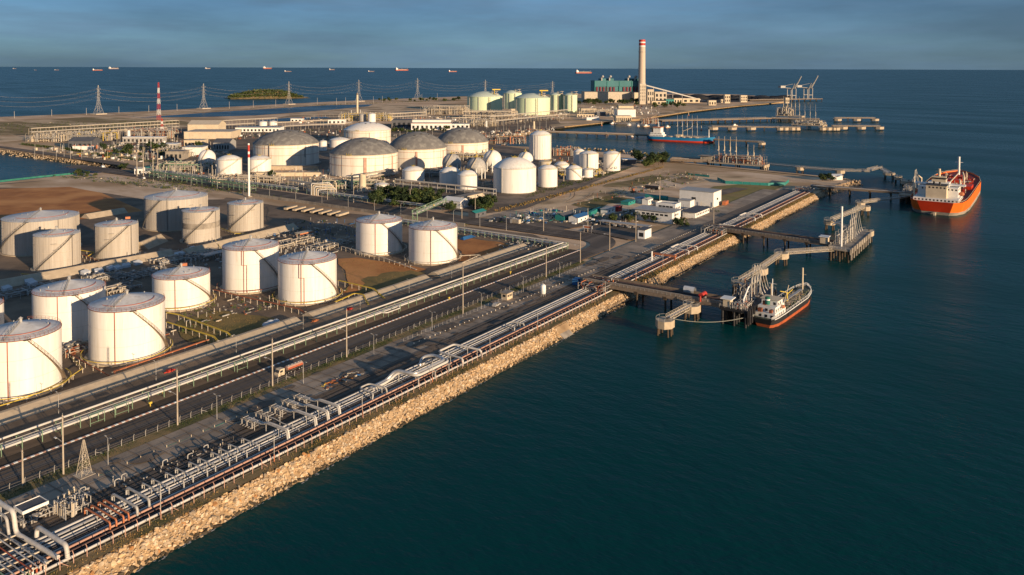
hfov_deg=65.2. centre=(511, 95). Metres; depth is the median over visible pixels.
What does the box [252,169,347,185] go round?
dome yard
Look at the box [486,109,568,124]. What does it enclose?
tall pipe rack
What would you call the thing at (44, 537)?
pipeline
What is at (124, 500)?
crossing pipe
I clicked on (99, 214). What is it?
earth bank
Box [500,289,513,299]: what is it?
guard booth
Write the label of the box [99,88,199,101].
power lines
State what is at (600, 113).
works building
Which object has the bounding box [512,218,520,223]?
container
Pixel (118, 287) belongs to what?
pump manifold
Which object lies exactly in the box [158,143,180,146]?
works building
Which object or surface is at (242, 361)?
rack ladder
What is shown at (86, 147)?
works building
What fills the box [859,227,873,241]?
mooring dolphin
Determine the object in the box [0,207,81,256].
clad tank
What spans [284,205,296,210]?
trailer
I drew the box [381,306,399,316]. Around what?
pipe loop
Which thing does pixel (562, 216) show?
shed
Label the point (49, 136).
process unit
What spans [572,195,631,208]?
dirt patch
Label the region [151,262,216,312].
storage tank
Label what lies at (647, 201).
shed
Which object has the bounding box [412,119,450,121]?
works building
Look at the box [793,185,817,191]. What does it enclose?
trestle root
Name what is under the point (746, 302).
jetty manifold
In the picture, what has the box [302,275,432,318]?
bund bank
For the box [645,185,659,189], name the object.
tanker trailer
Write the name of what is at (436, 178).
dome yard
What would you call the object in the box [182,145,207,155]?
works building
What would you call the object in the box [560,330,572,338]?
concrete ramp
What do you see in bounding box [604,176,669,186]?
dirt patch
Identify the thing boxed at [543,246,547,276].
utility pole
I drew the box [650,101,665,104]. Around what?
works building
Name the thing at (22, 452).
utility pole
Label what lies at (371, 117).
process tank
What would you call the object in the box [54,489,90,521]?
valve skid
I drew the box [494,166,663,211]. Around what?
weeds
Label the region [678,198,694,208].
plant room
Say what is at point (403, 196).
leafy tree
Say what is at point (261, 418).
manifold pipe
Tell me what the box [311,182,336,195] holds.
riser loop
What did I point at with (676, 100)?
works building
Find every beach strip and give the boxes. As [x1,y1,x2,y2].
[549,120,612,127]
[658,102,776,115]
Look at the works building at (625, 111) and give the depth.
1643.46 m
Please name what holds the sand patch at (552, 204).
on the bare earth yard at (671, 193)
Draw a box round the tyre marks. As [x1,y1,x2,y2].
[0,167,709,547]
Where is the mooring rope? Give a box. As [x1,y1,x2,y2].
[673,313,759,321]
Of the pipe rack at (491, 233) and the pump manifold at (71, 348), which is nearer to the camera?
the pump manifold at (71, 348)
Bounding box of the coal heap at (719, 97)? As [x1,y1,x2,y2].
[667,94,793,99]
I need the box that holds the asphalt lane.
[677,189,794,236]
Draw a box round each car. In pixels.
[164,368,174,373]
[492,302,500,306]
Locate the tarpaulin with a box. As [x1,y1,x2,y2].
[460,235,475,239]
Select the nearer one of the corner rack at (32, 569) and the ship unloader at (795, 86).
the corner rack at (32, 569)
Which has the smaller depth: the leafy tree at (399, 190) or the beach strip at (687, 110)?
the leafy tree at (399, 190)
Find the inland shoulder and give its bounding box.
[67,176,370,214]
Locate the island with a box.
[227,88,303,98]
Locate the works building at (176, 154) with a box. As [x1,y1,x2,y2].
[165,150,188,159]
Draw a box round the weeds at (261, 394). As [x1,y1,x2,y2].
[3,262,578,500]
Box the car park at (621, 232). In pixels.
[583,223,637,239]
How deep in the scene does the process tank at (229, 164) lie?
738.90 m
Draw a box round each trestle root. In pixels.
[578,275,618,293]
[704,224,726,234]
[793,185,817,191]
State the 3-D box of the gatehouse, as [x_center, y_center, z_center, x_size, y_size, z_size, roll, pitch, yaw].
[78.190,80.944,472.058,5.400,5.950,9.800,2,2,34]
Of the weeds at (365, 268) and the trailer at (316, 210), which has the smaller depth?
the weeds at (365, 268)
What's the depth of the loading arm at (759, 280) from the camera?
344.83 m
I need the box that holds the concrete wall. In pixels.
[242,192,464,226]
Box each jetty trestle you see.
[548,131,648,139]
[583,274,733,321]
[658,118,718,123]
[670,157,721,165]
[704,223,833,256]
[711,117,774,122]
[712,125,800,130]
[713,138,763,146]
[747,98,821,101]
[770,117,818,121]
[810,183,912,200]
[831,125,880,129]
[834,117,873,120]
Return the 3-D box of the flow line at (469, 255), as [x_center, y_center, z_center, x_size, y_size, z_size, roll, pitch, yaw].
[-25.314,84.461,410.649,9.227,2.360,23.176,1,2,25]
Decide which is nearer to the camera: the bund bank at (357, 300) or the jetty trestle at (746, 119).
the bund bank at (357, 300)
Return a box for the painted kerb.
[0,250,579,468]
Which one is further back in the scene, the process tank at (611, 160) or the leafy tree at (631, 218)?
the process tank at (611, 160)
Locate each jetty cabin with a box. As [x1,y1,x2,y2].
[720,295,735,306]
[819,235,829,243]
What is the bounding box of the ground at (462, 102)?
[0,94,854,574]
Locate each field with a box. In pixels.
[0,116,188,134]
[711,182,783,202]
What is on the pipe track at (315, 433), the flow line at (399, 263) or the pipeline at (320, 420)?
the pipeline at (320, 420)
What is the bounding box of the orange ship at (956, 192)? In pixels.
[910,157,980,215]
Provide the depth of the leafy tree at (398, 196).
578.19 m
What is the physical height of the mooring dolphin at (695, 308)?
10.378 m
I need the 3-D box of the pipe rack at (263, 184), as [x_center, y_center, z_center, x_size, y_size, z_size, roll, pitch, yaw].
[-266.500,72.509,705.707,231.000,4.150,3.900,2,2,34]
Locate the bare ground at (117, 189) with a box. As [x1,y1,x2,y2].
[0,175,225,199]
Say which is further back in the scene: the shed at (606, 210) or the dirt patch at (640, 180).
the dirt patch at (640, 180)
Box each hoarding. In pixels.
[0,173,73,181]
[688,173,708,176]
[717,177,788,185]
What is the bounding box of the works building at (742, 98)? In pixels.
[739,95,746,101]
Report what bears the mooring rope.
attached to the mooring dolphin at (662, 323)
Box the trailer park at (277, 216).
[267,206,367,233]
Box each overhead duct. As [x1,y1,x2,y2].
[0,500,59,563]
[34,525,69,557]
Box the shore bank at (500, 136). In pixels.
[0,102,858,573]
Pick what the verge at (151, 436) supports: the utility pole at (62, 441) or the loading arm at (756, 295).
the utility pole at (62, 441)
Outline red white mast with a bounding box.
[157,82,160,119]
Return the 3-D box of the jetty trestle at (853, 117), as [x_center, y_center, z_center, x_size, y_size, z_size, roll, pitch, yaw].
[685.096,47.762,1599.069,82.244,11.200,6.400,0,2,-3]
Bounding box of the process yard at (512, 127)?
[56,118,564,149]
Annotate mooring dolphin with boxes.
[655,313,674,337]
[683,299,700,321]
[708,126,717,130]
[727,127,736,130]
[731,277,744,294]
[746,127,755,130]
[752,263,767,282]
[774,249,788,265]
[795,165,804,173]
[824,218,835,230]
[835,168,844,176]
[855,201,864,210]
[856,126,865,130]
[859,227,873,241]
[860,205,870,215]
[874,126,883,130]
[883,172,894,179]
[894,175,902,183]
[900,180,912,187]
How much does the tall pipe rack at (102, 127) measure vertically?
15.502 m
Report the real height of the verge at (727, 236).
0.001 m
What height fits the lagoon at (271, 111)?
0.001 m
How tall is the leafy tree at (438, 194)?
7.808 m
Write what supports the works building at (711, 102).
on the ground at (462, 102)
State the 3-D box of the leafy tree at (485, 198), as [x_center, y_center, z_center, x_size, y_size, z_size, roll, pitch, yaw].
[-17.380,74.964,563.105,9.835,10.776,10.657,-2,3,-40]
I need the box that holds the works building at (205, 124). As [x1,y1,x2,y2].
[187,120,225,130]
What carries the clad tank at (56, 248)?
on the works yard at (16, 308)
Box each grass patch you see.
[176,310,281,342]
[355,270,425,293]
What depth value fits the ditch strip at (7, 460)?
258.45 m
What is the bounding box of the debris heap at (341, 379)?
[321,371,363,389]
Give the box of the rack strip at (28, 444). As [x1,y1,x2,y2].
[0,248,569,458]
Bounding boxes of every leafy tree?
[99,142,110,148]
[368,192,383,205]
[371,195,381,205]
[376,184,388,191]
[382,184,393,192]
[386,191,397,198]
[393,186,401,193]
[394,185,408,194]
[396,194,406,200]
[401,194,408,202]
[406,189,420,194]
[408,194,420,205]
[418,190,430,196]
[421,198,428,204]
[423,186,434,191]
[433,192,441,197]
[437,188,445,193]
[445,202,452,212]
[467,198,478,208]
[471,198,481,209]
[480,194,493,209]
[627,215,635,222]
[632,148,646,156]
[632,152,641,160]
[641,159,651,167]
[641,214,648,221]
[647,152,658,161]
[649,214,656,220]
[654,154,665,164]
[658,151,669,159]
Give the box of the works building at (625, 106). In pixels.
[617,104,633,108]
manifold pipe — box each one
[239,415,289,439]
[255,410,298,431]
[268,404,317,425]
[282,398,329,419]
[293,393,340,414]
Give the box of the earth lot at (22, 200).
[0,187,141,218]
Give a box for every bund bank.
[0,316,303,425]
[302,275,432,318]
[428,243,529,276]
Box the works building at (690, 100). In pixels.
[682,98,699,102]
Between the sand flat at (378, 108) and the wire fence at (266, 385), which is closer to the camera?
the wire fence at (266, 385)
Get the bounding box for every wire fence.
[3,262,570,490]
[29,295,600,574]
[403,266,580,341]
[643,238,715,275]
[738,191,808,226]
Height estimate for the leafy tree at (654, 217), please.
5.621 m
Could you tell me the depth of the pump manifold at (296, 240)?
454.48 m
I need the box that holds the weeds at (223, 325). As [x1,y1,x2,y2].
[189,312,261,338]
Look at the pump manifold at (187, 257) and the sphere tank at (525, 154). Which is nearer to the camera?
the pump manifold at (187, 257)
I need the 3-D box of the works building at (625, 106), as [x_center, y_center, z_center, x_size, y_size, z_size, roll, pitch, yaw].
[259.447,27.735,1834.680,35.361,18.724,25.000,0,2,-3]
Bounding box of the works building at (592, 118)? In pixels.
[586,117,599,119]
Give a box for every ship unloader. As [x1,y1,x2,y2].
[778,76,801,99]
[797,75,817,98]
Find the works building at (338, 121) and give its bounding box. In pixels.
[328,119,345,123]
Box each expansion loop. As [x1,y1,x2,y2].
[360,383,387,399]
[369,354,450,389]
[438,344,482,365]
[505,321,524,330]
[670,244,697,254]
[739,212,761,220]
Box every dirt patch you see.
[338,258,425,292]
[457,237,512,260]
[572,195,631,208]
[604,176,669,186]
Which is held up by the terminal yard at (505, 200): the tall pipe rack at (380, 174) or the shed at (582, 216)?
the tall pipe rack at (380, 174)
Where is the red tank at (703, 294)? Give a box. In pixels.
[698,291,706,301]
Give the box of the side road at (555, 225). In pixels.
[522,187,747,230]
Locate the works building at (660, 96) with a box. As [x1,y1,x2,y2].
[654,92,666,100]
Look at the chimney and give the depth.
2422.03 m
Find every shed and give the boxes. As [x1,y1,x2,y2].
[443,196,468,208]
[453,192,484,199]
[468,208,486,217]
[555,211,573,220]
[569,212,588,222]
[600,206,614,214]
[614,205,622,211]
[620,199,635,204]
[635,196,645,202]
[642,197,653,204]
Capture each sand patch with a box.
[533,184,645,210]
[670,173,754,184]
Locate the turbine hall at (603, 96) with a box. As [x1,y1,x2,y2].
[581,91,631,101]
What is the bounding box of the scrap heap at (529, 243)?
[498,236,547,251]
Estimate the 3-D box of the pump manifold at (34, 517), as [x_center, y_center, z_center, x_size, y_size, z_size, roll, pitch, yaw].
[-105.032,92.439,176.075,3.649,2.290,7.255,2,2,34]
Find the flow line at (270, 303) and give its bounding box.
[213,289,311,317]
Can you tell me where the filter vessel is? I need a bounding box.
[65,486,76,498]
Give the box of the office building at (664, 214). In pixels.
[633,205,682,223]
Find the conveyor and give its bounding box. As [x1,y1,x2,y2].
[646,85,705,101]
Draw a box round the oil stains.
[2,255,647,520]
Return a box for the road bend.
[583,234,615,250]
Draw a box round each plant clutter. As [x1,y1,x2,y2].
[1,120,175,132]
[3,238,343,297]
[34,224,339,270]
[35,137,232,160]
[46,436,233,513]
[53,175,273,195]
[147,159,246,183]
[165,288,347,334]
[236,123,405,138]
[261,175,395,194]
[272,157,505,184]
[274,217,355,241]
[299,112,401,122]
[398,111,568,128]
[480,125,555,136]
[489,206,604,225]
[537,157,620,184]
[576,171,707,204]
[579,104,659,117]
[602,202,718,223]
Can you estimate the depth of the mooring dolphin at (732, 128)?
1328.07 m
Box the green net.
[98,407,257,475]
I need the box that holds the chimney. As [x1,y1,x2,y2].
[638,40,644,83]
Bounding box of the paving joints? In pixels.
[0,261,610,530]
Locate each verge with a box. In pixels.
[0,262,584,500]
[44,273,653,574]
[651,194,812,273]
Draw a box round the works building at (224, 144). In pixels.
[213,138,235,150]
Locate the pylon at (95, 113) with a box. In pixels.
[91,85,106,114]
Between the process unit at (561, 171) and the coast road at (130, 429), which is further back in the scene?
the process unit at (561, 171)
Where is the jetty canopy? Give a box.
[698,154,716,159]
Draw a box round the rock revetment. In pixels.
[67,191,824,574]
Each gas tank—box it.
[467,89,502,110]
[503,89,521,108]
[514,90,549,114]
[549,91,563,111]
[563,91,577,111]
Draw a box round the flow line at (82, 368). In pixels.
[0,356,83,408]
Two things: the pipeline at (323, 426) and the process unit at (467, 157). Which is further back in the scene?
the process unit at (467, 157)
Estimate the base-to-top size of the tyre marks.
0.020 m
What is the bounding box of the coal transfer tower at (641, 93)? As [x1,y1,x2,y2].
[638,84,645,103]
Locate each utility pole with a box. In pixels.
[21,449,23,485]
[54,413,63,474]
[168,370,178,424]
[264,339,272,385]
[338,308,347,356]
[457,266,463,313]
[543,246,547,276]
[580,232,581,262]
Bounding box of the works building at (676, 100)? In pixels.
[672,98,681,102]
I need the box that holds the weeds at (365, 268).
[341,260,406,286]
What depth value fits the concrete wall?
564.05 m
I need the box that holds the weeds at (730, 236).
[634,193,814,281]
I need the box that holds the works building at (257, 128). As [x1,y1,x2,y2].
[235,126,283,131]
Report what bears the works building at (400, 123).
on the process yard at (512, 127)
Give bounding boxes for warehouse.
[679,186,721,206]
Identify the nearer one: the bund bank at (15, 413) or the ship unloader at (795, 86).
the bund bank at (15, 413)
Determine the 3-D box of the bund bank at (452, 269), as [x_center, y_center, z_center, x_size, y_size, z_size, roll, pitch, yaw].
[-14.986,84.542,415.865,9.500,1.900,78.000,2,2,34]
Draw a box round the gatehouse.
[637,226,651,238]
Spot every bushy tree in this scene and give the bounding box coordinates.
[389,200,399,205]
[479,203,487,209]
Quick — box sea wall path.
[133,103,340,115]
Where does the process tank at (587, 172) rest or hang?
on the terminal yard at (505, 200)
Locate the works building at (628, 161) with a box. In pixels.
[621,158,636,164]
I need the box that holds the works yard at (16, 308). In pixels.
[0,180,559,410]
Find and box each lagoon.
[153,104,372,116]
[258,117,328,120]
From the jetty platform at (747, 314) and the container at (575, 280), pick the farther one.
the container at (575, 280)
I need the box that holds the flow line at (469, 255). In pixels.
[460,254,479,262]
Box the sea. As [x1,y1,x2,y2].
[0,67,1023,574]
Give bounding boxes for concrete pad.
[485,210,532,218]
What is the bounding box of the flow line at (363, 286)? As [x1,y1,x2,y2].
[338,280,384,297]
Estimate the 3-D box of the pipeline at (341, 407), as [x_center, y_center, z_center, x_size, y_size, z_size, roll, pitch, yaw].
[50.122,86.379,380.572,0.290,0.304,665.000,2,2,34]
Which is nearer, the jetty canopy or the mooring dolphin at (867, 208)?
the mooring dolphin at (867, 208)
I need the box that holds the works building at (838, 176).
[830,174,842,179]
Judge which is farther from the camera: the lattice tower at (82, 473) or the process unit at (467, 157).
the process unit at (467, 157)
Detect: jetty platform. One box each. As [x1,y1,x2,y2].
[708,161,769,169]
[719,285,776,327]
[776,115,804,117]
[791,124,826,128]
[828,228,871,262]
[899,187,916,203]
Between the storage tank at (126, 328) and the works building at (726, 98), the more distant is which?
the works building at (726, 98)
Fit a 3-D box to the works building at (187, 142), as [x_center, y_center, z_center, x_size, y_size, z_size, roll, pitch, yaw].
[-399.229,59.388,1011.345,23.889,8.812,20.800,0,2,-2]
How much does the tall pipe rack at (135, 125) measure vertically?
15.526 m
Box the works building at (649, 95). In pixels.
[646,89,653,102]
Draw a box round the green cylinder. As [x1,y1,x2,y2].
[645,194,668,200]
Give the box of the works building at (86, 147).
[72,146,93,149]
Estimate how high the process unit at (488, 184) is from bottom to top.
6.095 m
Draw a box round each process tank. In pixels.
[216,154,242,174]
[247,154,270,171]
[259,121,266,125]
[269,120,276,125]
[319,139,327,150]
[329,137,349,147]
[359,113,365,121]
[368,113,375,121]
[374,182,388,189]
[402,164,424,181]
[439,165,460,185]
[456,168,477,189]
[492,156,535,193]
[529,129,551,159]
[537,164,557,187]
[539,159,551,166]
[554,160,568,167]
[565,164,582,180]
[573,148,584,165]
[579,149,598,168]
[582,167,593,177]
[603,149,620,171]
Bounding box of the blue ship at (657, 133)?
[647,122,714,142]
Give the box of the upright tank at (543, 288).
[541,283,545,295]
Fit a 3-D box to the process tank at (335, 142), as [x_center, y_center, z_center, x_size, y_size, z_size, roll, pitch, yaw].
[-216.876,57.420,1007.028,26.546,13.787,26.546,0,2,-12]
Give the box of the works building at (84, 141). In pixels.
[68,137,101,148]
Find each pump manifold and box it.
[0,280,55,301]
[17,504,54,527]
[62,339,87,357]
[81,269,124,279]
[105,262,178,282]
[106,280,141,295]
[150,253,184,264]
[175,247,221,260]
[278,234,320,248]
[305,236,353,250]
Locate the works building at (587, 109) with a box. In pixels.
[580,108,596,113]
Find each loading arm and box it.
[747,265,762,301]
[752,265,765,299]
[755,264,767,296]
[758,264,769,293]
[846,208,857,241]
[848,208,858,240]
[853,207,860,238]
[854,204,862,237]
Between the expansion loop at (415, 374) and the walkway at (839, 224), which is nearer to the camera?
the expansion loop at (415, 374)
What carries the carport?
on the ground at (462, 102)
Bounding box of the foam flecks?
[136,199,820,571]
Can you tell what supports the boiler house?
on the ground at (462, 102)
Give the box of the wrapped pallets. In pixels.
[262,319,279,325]
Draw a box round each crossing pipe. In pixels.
[84,507,110,529]
[90,504,116,526]
[97,501,124,522]
[103,499,129,520]
[111,493,138,515]
[125,487,150,507]
[141,482,161,498]
[151,478,169,493]
[165,472,184,487]
[175,467,193,482]
[188,461,207,476]
[197,457,215,471]
[210,451,229,465]
[218,448,236,461]
[228,444,247,457]
[241,438,259,450]
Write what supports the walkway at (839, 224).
on the jetty platform at (857, 245)
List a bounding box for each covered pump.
[1,284,12,291]
[26,279,37,285]
[80,269,90,275]
[94,267,103,273]
[105,265,113,270]
[113,264,122,270]
[122,262,130,268]
[132,260,142,265]
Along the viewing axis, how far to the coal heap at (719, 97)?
2695.78 m
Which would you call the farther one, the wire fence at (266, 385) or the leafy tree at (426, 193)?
the leafy tree at (426, 193)
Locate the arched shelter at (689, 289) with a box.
[683,286,695,292]
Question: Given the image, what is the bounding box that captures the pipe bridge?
[412,198,446,221]
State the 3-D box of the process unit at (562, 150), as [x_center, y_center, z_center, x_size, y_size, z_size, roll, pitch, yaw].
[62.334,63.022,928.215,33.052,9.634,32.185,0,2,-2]
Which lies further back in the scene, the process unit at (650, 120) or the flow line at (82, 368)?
the process unit at (650, 120)
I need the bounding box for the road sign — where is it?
[583,225,592,232]
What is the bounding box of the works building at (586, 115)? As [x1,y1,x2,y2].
[576,114,593,116]
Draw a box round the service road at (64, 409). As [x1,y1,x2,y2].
[0,246,550,442]
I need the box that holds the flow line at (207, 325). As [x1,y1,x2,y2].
[165,312,233,337]
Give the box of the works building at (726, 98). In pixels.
[723,94,729,102]
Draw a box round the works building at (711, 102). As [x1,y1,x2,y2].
[707,100,716,104]
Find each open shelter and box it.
[200,250,221,261]
[295,230,312,237]
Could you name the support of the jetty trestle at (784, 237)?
in the sea
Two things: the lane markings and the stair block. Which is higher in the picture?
the stair block
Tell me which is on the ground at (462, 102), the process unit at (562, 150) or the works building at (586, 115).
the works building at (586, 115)
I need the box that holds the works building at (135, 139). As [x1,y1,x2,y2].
[123,136,166,142]
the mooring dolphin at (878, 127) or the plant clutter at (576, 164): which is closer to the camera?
the plant clutter at (576, 164)
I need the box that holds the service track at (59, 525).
[0,237,692,553]
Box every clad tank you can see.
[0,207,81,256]
[30,226,83,272]
[92,216,140,259]
[142,188,207,231]
[179,204,221,243]
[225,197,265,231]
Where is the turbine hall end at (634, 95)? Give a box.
[632,92,637,102]
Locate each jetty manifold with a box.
[714,153,766,164]
[732,295,754,310]
[734,276,760,298]
[777,106,793,115]
[793,119,826,125]
[835,226,852,244]
[902,183,915,193]
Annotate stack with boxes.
[246,143,251,196]
[349,173,352,190]
[352,174,372,192]
[356,93,357,112]
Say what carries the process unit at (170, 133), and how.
on the process yard at (512, 127)
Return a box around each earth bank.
[0,249,173,288]
[81,208,127,218]
[139,234,167,249]
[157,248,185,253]
[181,223,298,254]
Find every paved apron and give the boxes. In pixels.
[0,259,617,533]
[593,189,778,263]
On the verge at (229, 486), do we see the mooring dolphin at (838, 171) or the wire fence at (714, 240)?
the wire fence at (714, 240)
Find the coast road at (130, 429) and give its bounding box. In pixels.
[0,248,602,492]
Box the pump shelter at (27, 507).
[14,495,48,518]
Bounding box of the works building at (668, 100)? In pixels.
[664,99,673,103]
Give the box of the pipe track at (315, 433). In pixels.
[3,191,811,574]
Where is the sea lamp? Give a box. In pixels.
[157,487,160,517]
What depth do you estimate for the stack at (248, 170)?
614.98 m
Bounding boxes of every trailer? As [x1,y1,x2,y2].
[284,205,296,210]
[292,206,305,211]
[301,207,314,212]
[310,208,322,213]
[318,209,331,214]
[327,210,339,215]
[336,211,348,217]
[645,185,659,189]
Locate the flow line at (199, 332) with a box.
[165,321,218,341]
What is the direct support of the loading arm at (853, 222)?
on the jetty platform at (857, 245)
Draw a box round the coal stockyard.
[689,95,766,102]
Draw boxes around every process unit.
[25,130,75,141]
[62,129,121,140]
[116,126,179,138]
[151,160,215,170]
[156,146,195,156]
[208,173,280,182]
[322,177,385,188]
[339,112,392,120]
[420,105,469,114]
[423,168,459,176]
[446,150,486,160]
[459,117,496,125]
[465,109,517,118]
[480,181,492,187]
[486,134,525,143]
[552,145,577,155]
[557,168,603,175]
[575,108,613,113]
[639,117,657,123]
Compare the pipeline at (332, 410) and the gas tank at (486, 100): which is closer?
the pipeline at (332, 410)
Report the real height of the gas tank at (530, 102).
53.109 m
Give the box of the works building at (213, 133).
[184,129,240,138]
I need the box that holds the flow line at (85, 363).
[67,353,109,375]
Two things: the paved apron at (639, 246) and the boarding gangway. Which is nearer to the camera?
the boarding gangway
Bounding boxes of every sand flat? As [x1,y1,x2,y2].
[0,136,30,141]
[279,104,461,117]
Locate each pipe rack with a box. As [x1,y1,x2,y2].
[0,242,566,456]
[29,123,127,135]
[127,120,178,129]
[146,168,299,192]
[149,171,255,191]
[223,117,274,124]
[238,175,280,183]
[274,118,350,128]
[288,179,324,189]
[307,189,425,207]
[364,169,395,178]
[388,112,421,117]
[394,179,495,195]
[402,219,568,248]
[451,117,477,121]
[463,111,511,115]
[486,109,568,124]
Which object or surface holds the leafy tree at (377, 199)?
on the ground at (462, 102)
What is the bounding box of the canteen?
[681,205,710,217]
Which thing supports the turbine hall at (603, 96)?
on the ground at (462, 102)
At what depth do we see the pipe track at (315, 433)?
210.85 m
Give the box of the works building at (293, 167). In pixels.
[271,165,318,169]
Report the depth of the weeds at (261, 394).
240.31 m
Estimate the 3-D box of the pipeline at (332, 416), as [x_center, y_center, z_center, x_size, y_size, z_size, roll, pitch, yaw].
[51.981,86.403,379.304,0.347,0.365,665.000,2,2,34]
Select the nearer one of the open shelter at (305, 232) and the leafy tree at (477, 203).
the open shelter at (305, 232)
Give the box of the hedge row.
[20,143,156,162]
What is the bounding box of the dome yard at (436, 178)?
[367,172,492,190]
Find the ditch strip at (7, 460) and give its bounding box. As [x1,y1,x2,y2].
[0,249,576,466]
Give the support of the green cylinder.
on the bare earth yard at (671, 193)
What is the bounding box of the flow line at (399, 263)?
[341,246,416,269]
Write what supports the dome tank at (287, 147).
on the ground at (462, 102)
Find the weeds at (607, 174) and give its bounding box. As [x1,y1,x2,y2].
[527,167,630,196]
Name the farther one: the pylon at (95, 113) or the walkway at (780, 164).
the pylon at (95, 113)
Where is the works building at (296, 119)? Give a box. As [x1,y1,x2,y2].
[290,118,302,120]
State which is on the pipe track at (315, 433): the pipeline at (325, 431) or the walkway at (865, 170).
the pipeline at (325, 431)
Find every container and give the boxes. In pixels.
[496,217,511,222]
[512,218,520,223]
[572,277,579,284]
[588,210,595,215]
[722,200,728,204]
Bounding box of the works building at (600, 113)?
[596,112,605,115]
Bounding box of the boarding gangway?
[743,286,749,302]
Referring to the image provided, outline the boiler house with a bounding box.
[591,75,637,91]
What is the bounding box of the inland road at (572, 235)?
[65,165,596,239]
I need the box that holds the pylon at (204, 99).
[197,83,210,108]
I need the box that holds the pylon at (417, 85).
[414,78,420,98]
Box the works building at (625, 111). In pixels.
[614,108,635,116]
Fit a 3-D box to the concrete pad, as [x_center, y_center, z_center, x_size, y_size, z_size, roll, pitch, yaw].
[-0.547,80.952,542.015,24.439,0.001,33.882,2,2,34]
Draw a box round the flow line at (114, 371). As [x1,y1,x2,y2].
[112,339,208,373]
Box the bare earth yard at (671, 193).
[521,168,819,232]
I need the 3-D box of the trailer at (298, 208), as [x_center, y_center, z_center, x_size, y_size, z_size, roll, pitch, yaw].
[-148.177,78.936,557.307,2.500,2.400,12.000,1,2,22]
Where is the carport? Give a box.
[599,219,651,226]
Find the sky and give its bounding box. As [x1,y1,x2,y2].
[0,0,1023,69]
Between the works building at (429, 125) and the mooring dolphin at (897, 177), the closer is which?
the mooring dolphin at (897, 177)
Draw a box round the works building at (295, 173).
[255,172,319,175]
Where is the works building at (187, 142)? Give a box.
[183,139,207,145]
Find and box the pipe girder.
[653,252,676,260]
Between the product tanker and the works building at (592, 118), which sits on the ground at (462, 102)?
the works building at (592, 118)
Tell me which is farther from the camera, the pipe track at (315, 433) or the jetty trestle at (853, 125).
the jetty trestle at (853, 125)
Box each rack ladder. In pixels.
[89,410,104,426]
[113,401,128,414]
[235,359,247,369]
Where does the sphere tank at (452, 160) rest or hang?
on the terminal yard at (505, 200)
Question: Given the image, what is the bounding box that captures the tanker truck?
[274,360,302,376]
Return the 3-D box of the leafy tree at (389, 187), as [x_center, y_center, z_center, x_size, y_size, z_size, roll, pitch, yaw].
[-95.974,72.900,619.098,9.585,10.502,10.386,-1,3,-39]
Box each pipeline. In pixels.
[0,189,797,559]
[0,190,799,563]
[0,190,801,567]
[0,190,802,568]
[0,190,803,572]
[0,192,801,574]
[1,191,799,567]
[1,196,790,570]
[2,192,795,563]
[4,193,799,574]
[5,192,802,574]
[10,190,807,574]
[19,192,805,574]
[26,192,806,573]
[31,191,809,574]
[33,191,811,574]
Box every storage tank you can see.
[0,297,3,323]
[0,316,70,403]
[31,275,105,345]
[80,289,172,367]
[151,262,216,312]
[217,235,278,294]
[272,247,342,306]
[351,211,406,256]
[404,217,461,265]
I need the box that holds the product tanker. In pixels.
[753,267,811,327]
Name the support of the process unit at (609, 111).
on the ground at (462, 102)
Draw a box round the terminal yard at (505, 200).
[137,144,633,212]
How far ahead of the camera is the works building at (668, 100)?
2271.13 m
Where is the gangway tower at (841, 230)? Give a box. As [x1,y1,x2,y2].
[832,206,842,245]
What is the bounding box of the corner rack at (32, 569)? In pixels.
[0,531,51,574]
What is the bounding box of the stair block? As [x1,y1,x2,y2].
[656,200,680,208]
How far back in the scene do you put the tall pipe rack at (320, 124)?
1305.93 m
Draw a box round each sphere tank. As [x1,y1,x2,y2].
[198,149,215,167]
[442,151,460,169]
[467,155,485,178]
[483,147,501,171]
[518,149,532,162]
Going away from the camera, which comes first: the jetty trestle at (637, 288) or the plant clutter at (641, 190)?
the jetty trestle at (637, 288)
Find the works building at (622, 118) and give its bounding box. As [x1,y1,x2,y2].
[614,115,631,121]
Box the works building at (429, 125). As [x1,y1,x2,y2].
[411,122,451,129]
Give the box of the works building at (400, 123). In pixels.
[392,119,412,127]
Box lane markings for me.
[7,253,584,477]
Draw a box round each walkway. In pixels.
[666,304,690,317]
[677,296,693,302]
[739,268,758,279]
[760,252,780,266]
[765,162,799,167]
[786,246,832,253]
[801,165,840,170]
[831,206,864,219]
[831,219,854,229]
[839,168,868,171]
[861,194,908,202]
[867,165,881,170]
[877,167,890,172]
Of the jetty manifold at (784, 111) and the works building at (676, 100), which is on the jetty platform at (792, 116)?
the jetty manifold at (784, 111)
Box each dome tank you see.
[252,129,320,164]
[328,137,399,177]
[343,122,390,143]
[390,132,446,168]
[438,127,488,155]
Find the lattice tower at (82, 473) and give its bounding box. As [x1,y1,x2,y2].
[73,440,95,479]
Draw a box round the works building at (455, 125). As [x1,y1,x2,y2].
[452,123,469,127]
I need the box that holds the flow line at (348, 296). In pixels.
[335,293,368,303]
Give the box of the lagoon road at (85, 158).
[0,146,151,172]
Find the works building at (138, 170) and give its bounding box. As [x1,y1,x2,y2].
[134,167,145,173]

